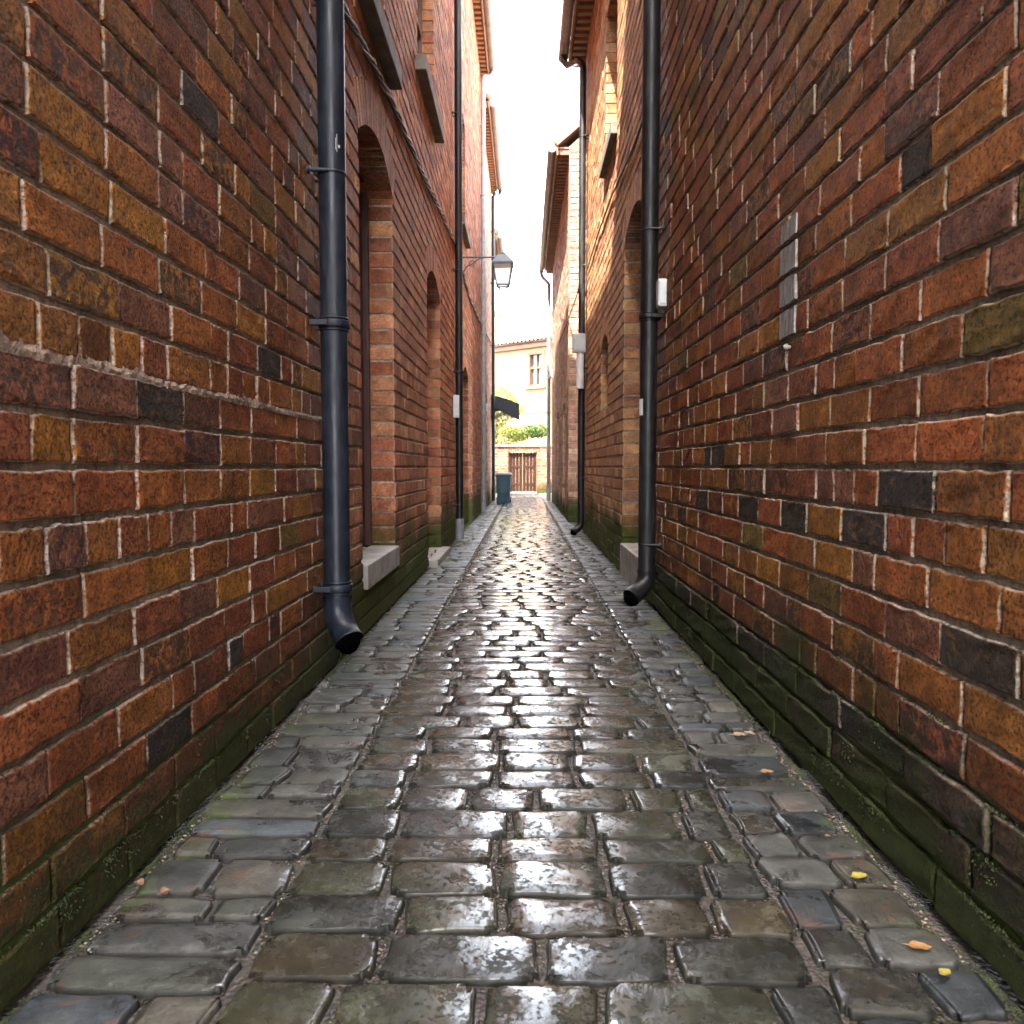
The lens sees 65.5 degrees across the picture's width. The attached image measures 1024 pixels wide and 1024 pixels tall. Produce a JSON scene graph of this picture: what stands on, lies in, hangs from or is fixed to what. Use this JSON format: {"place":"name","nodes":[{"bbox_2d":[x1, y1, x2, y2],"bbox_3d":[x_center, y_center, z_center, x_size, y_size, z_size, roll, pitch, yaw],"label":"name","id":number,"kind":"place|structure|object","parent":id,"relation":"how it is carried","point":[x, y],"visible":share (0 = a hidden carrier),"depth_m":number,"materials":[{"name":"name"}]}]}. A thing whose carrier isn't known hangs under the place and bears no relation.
{"place":"outdoors","nodes":[
{"label":"outdoors","id":0,"kind":"place"},
{"bbox_2d":[495,228,503,255],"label":"brick house","id":1,"kind":"structure","parent":0,"point":[499,246],"depth_m":21.47,"materials":[{"name":"brick"}]},
{"bbox_2d":[6,497,1013,1023],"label":"pavement","id":2,"kind":"structure","parent":0,"point":[170,955],"depth_m":1.82,"materials":[{"name":"stone"}]},
{"bbox_2d":[134,878,143,884],"bbox_3d":[-0.795,0.789,1.696,0.020,0.011,0.021,-2,4,-25],"label":"fallen leaf","id":3,"kind":"object","parent":2,"relation":"on","point":[140,881],"visible":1,"depth_m":1.70,"materials":[{"name":"plant"}]},
{"bbox_2d":[157,887,171,894],"bbox_3d":[-0.724,0.790,1.659,0.024,0.012,0.021,0,3,1],"label":"fallen leaf","id":4,"kind":"object","parent":2,"relation":"on","point":[164,890],"visible":1,"depth_m":1.66,"materials":[{"name":"brown plant"}]},
{"bbox_2d":[495,473,511,502],"bbox_3d":[-0.211,-0.608,19.971,0.410,0.760,0.535,0,3,1],"label":"wheelie bin","id":5,"kind":"object","parent":2,"relation":"on","point":[503,483],"visible":1,"depth_m":19.74,"materials":[{"name":"blue plastic"}]},
{"bbox_2d":[0,507,1023,1023],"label":"moss","id":6,"kind":"object","parent":2,"relation":"on","point":[986,977],"visible":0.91,"depth_m":1.86,"materials":[{"name":"green plant"}]},
{"bbox_2d":[539,120,578,521],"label":"brick house","id":7,"kind":"structure","parent":2,"relation":"on","point":[559,255],"depth_m":13.83,"materials":[{"name":"orange brick"}]},
{"bbox_2d":[540,271,552,500],"bbox_3d":[0.896,-3.237,20.404,0.273,5.920,0.710,-3,4,-41],"label":"drainpipe","id":8,"kind":"object","parent":7,"relation":"attached to","point":[549,407],"visible":0.87,"depth_m":20.22,"materials":[{"name":"grey metal"}]},
{"bbox_2d":[548,369,552,378],"bbox_3d":[0.995,-3.487,20.119,0.170,0.220,0.128,0,3,1],"label":"meter box","id":9,"kind":"object","parent":7,"relation":"attached to","point":[550,373],"visible":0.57,"depth_m":20.06,"materials":[{"name":"grey plastic"}]},
{"bbox_2d":[559,264,584,342],"bbox_3d":[0.922,-3.239,13.075,0.050,0.270,5.503,0,3,0],"label":"cable","id":10,"kind":"object","parent":7,"relation":"attached to","point":[570,311],"visible":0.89,"depth_m":12.23,"materials":[{"name":"rubber"}]},
{"bbox_2d":[728,732,747,735],"bbox_3d":[0.751,0.738,2.640,0.059,0.006,0.038,-2,4,-34],"label":"fallen leaf","id":11,"kind":"object","parent":2,"relation":"on","point":[739,734],"visible":1,"depth_m":2.64,"materials":[{"name":"beige plant"}]},
{"bbox_2d":[757,769,773,772],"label":"fallen leaf","id":12,"kind":"object","parent":2,"relation":"on","point":[766,771],"visible":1,"depth_m":2.32,"materials":[{"name":"orange plant"}]},
{"bbox_2d":[849,871,866,877],"bbox_3d":[0.752,0.790,1.730,0.037,0.006,0.028,1,3,17],"label":"fallen leaf","id":13,"kind":"object","parent":2,"relation":"on","point":[858,874],"visible":1,"depth_m":1.73,"materials":[{"name":"yellow plant"}]},
{"bbox_2d":[902,940,931,949],"bbox_3d":[0.751,0.804,1.476,0.051,0.005,0.026,0,3,1],"label":"fallen leaf","id":14,"kind":"object","parent":2,"relation":"on","point":[914,944],"visible":1,"depth_m":1.48,"materials":[{"name":"orange plant"}]},
{"bbox_2d":[939,968,950,974],"bbox_3d":[0.760,0.809,1.400,0.026,0.005,0.020,0,3,1],"label":"fallen leaf","id":15,"kind":"object","parent":2,"relation":"on","point":[942,971],"visible":1,"depth_m":1.40,"materials":[{"name":"yellow plant"}]},
{"bbox_2d":[0,488,1023,1023],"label":"path bedding","id":16,"kind":"object","parent":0,"point":[940,928],"depth_m":1.77,"materials":[{"name":"grey concrete"}]},
{"bbox_2d":[0,0,342,1012],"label":"brick house","id":17,"kind":"structure","parent":16,"relation":"on","point":[160,484],"depth_m":1.80,"materials":[{"name":"brick"}]},
{"bbox_2d":[306,0,362,653],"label":"drainpipe","id":18,"kind":"object","parent":17,"relation":"attached to","point":[332,325],"visible":0.98,"depth_m":3.19,"materials":[{"name":"black metal"}]},
{"bbox_2d":[462,0,496,528],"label":"brick house","id":19,"kind":"structure","parent":16,"relation":"on","point":[478,55],"depth_m":13.18,"materials":[{"name":"red brick"}]},
{"bbox_2d":[462,216,470,248],"bbox_3d":[-0.697,-3.875,11.061,0.173,0.109,1.200,0,3,1],"label":"window","id":20,"kind":"structure","parent":19,"relation":"in","point":[466,238],"depth_m":10.99,"materials":[{"name":"brown wood"}]},
{"bbox_2d":[479,70,494,511],"bbox_3d":[-0.508,-4.305,15.558,0.163,8.600,0.528,2,4,25],"label":"drainpipe","id":21,"kind":"object","parent":19,"relation":"attached to","point":[483,340],"visible":0.97,"depth_m":15.38,"materials":[{"name":"metal"}]},
{"bbox_2d":[463,251,513,293],"bbox_3d":[-0.337,-3.288,10.938,0.722,0.590,0.300,0,3,1],"label":"wall lantern","id":22,"kind":"object","parent":19,"relation":"attached to","point":[502,262],"depth_m":10.84,"materials":[{"name":"glass"}]},
{"bbox_2d":[485,91,502,505],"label":"brick house","id":23,"kind":"structure","parent":16,"relation":"on","point":[493,177],"depth_m":18.69,"materials":[{"name":"brown brick"}]},
{"bbox_2d":[490,190,501,500],"bbox_3d":[-0.409,-4.326,20.629,0.163,8.070,0.664,1,4,24],"label":"drainpipe","id":24,"kind":"object","parent":23,"relation":"attached to","point":[498,194],"visible":0.94,"depth_m":20.35,"materials":[{"name":"black metal"}]},
{"bbox_2d":[491,395,519,420],"bbox_3d":[-0.164,-2.728,21.009,0.768,0.671,0.766,0,3,1],"label":"awning","id":25,"kind":"object","parent":23,"relation":"attached to","point":[507,407],"visible":0.76,"depth_m":20.63,"materials":[{"name":"fabric"}]},
{"bbox_2d":[558,0,653,604],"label":"brick house","id":26,"kind":"structure","parent":16,"relation":"on","point":[603,39],"depth_m":7.57,"materials":[{"name":"orange brick"}]},
{"bbox_2d":[561,54,588,534],"bbox_3d":[0.847,-2.949,10.702,0.265,6.500,0.710,-1,3,-11],"label":"drainpipe","id":27,"kind":"object","parent":26,"relation":"attached to","point":[567,64],"visible":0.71,"depth_m":10.40,"materials":[{"name":"black metal"}]},
{"bbox_2d":[572,333,585,388],"bbox_3d":[0.866,-1.958,10.340,0.170,0.700,0.128,0,3,1],"label":"meter box","id":28,"kind":"object","parent":26,"relation":"attached to","point":[579,344],"visible":1,"depth_m":10.29,"materials":[{"name":"grey plastic"}]},
{"bbox_2d":[599,16,617,178],"bbox_3d":[1.008,-4.206,7.610,0.240,1.600,1.120,0,3,1],"label":"window","id":29,"kind":"structure","parent":26,"relation":"in","point":[612,133],"depth_m":7.53,"materials":[{"name":"brown wood"}]},
{"bbox_2d":[587,121,641,268],"bbox_3d":[0.932,-2.904,7.685,0.016,0.228,5.101,0,3,1],"label":"cable","id":30,"kind":"object","parent":26,"relation":"attached to","point":[629,156],"visible":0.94,"depth_m":6.97,"materials":[{"name":"rubber"}]},
{"bbox_2d":[652,0,1023,1002],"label":"brick house","id":31,"kind":"structure","parent":16,"relation":"on","point":[842,478],"depth_m":1.95,"materials":[{"name":"brick"}]},
{"bbox_2d":[623,0,663,605],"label":"drainpipe","id":32,"kind":"object","parent":31,"relation":"attached to","point":[637,591],"visible":0.98,"depth_m":4.78,"materials":[{"name":"black metal"}]},
{"bbox_2d":[656,279,666,308],"bbox_3d":[0.875,-1.277,4.659,0.050,0.160,0.098,0,3,1],"label":"junction box","id":33,"kind":"object","parent":31,"relation":"attached to","point":[661,293],"visible":1,"depth_m":4.62,"materials":[{"name":"white plastic"}]},
{"bbox_2d":[783,344,790,349],"bbox_3d":[0.869,-0.516,2.492,0.039,0.020,0.020,0,3,1],"label":"wall bolt","id":34,"kind":"object","parent":31,"relation":"attached to","point":[785,346],"depth_m":2.49,"materials":[{"name":"metal"}]},
{"bbox_2d":[779,213,797,339],"bbox_3d":[0.867,-0.732,2.495,0.011,0.362,0.145,0,3,1],"label":"paint patch","id":35,"kind":"object","parent":31,"relation":"attached to","point":[788,286],"visible":1,"depth_m":2.48,"materials":[{"name":"grey paint"}]},
{"bbox_2d":[79,595,964,962],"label":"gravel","id":36,"kind":"structure","parent":0,"point":[535,811],"depth_m":2.07,"materials":[{"name":"grey gravel"}]},
{"bbox_2d":[495,490,551,497],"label":"road","id":37,"kind":"structure","parent":0,"point":[542,495],"depth_m":25.18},
{"bbox_2d":[495,385,524,444],"bbox_3d":[-0.597,-3.035,30.163,2.207,4.481,2.468,0,3,1],"label":"tree","id":38,"kind":"object","parent":37,"relation":"on","point":[499,421],"visible":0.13,"depth_m":29.77,"materials":[{"name":"green plant"}]},
{"bbox_2d":[498,425,529,452],"bbox_3d":[0.078,-1.912,28.460,1.157,2.411,0.758,0,3,1],"label":"shrub","id":39,"kind":"object","parent":37,"relation":"on","point":[511,433],"visible":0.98,"depth_m":28.26,"materials":[{"name":"green plant"}]},
{"bbox_2d":[495,445,551,492],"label":"garden wall","id":40,"kind":"structure","parent":37,"relation":"on","point":[501,458],"depth_m":27.35,"materials":[{"name":"brick"}]},
{"bbox_2d":[508,452,536,492],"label":"wooden gate","id":41,"kind":"structure","parent":40,"relation":"attached to","point":[529,470],"depth_m":27.45,"materials":[{"name":"brown wood"}]},
{"bbox_2d":[519,422,546,452],"bbox_3d":[0.819,-1.946,28.415,1.238,2.481,0.715,1,4,22],"label":"shrub","id":42,"kind":"object","parent":37,"relation":"on","point":[535,431],"visible":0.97,"depth_m":28.23,"materials":[{"name":"green plant"}]},
{"bbox_2d":[213,493,843,1023],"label":"path","id":43,"kind":"structure","parent":0,"point":[335,915],"depth_m":1.83,"materials":[{"name":"stone"}]},
{"bbox_2d":[485,0,578,318],"label":"sky","id":44,"kind":"structure","parent":0,"point":[536,97],"materials":[{"name":"white"}]},
{"label":"ground","id":45,"kind":"structure","parent":0,"visible":0},
{"bbox_2d":[343,0,455,654],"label":"brick house","id":46,"kind":"structure","parent":45,"relation":"on","point":[401,346],"depth_m":5.45,"materials":[{"name":"red brick"}]},
{"bbox_2d":[357,163,371,545],"bbox_3d":[-0.978,-0.972,4.708,0.110,2.450,1.120,0,3,1],"label":"door","id":47,"kind":"structure","parent":46,"relation":"in","point":[363,216],"depth_m":5.19,"materials":[{"name":"brown wood"}]},
{"bbox_2d":[358,0,401,89],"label":"window","id":48,"kind":"structure","parent":46,"relation":"in","point":[372,10],"depth_m":4.49,"materials":[{"name":"grey wood"}]},
{"bbox_2d":[344,1,491,342],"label":"cable","id":49,"kind":"object","parent":46,"relation":"attached to","point":[360,41],"visible":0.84,"depth_m":5.12,"materials":[{"name":"rubber"}]},
{"bbox_2d":[415,0,444,142],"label":"window","id":50,"kind":"structure","parent":46,"relation":"in","point":[421,62],"depth_m":6.92,"materials":[{"name":"grey wood"}]},
{"bbox_2d":[453,395,458,417],"bbox_3d":[-0.666,-1.258,9.501,0.070,0.270,0.068,0,3,1],"label":"junction box","id":51,"kind":"object","parent":46,"relation":"attached to","point":[455,406],"visible":1,"depth_m":9.47,"materials":[{"name":"white plastic"}]},
{"bbox_2d":[452,0,463,538],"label":"drainpipe","id":52,"kind":"object","parent":46,"relation":"attached to","point":[458,271],"visible":0.97,"depth_m":9.52,"materials":[{"name":"black metal"}]},
{"bbox_2d":[495,301,508,318],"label":"tree","id":53,"kind":"object","parent":45,"relation":"on","point":[500,314],"visible":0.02,"depth_m":46.81,"materials":[{"name":"green plant"}]},
{"bbox_2d":[495,310,551,487],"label":"rendered house","id":54,"kind":"structure","parent":45,"relation":"on","point":[520,370],"depth_m":34.24,"materials":[{"name":"beige paint"}]},
{"bbox_2d":[524,350,545,389],"bbox_3d":[1.016,-6.003,33.682,1.120,1.589,0.250,3,4,41],"label":"window","id":55,"kind":"structure","parent":54,"relation":"in","point":[535,359],"depth_m":33.73,"materials":[{"name":"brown wood"}]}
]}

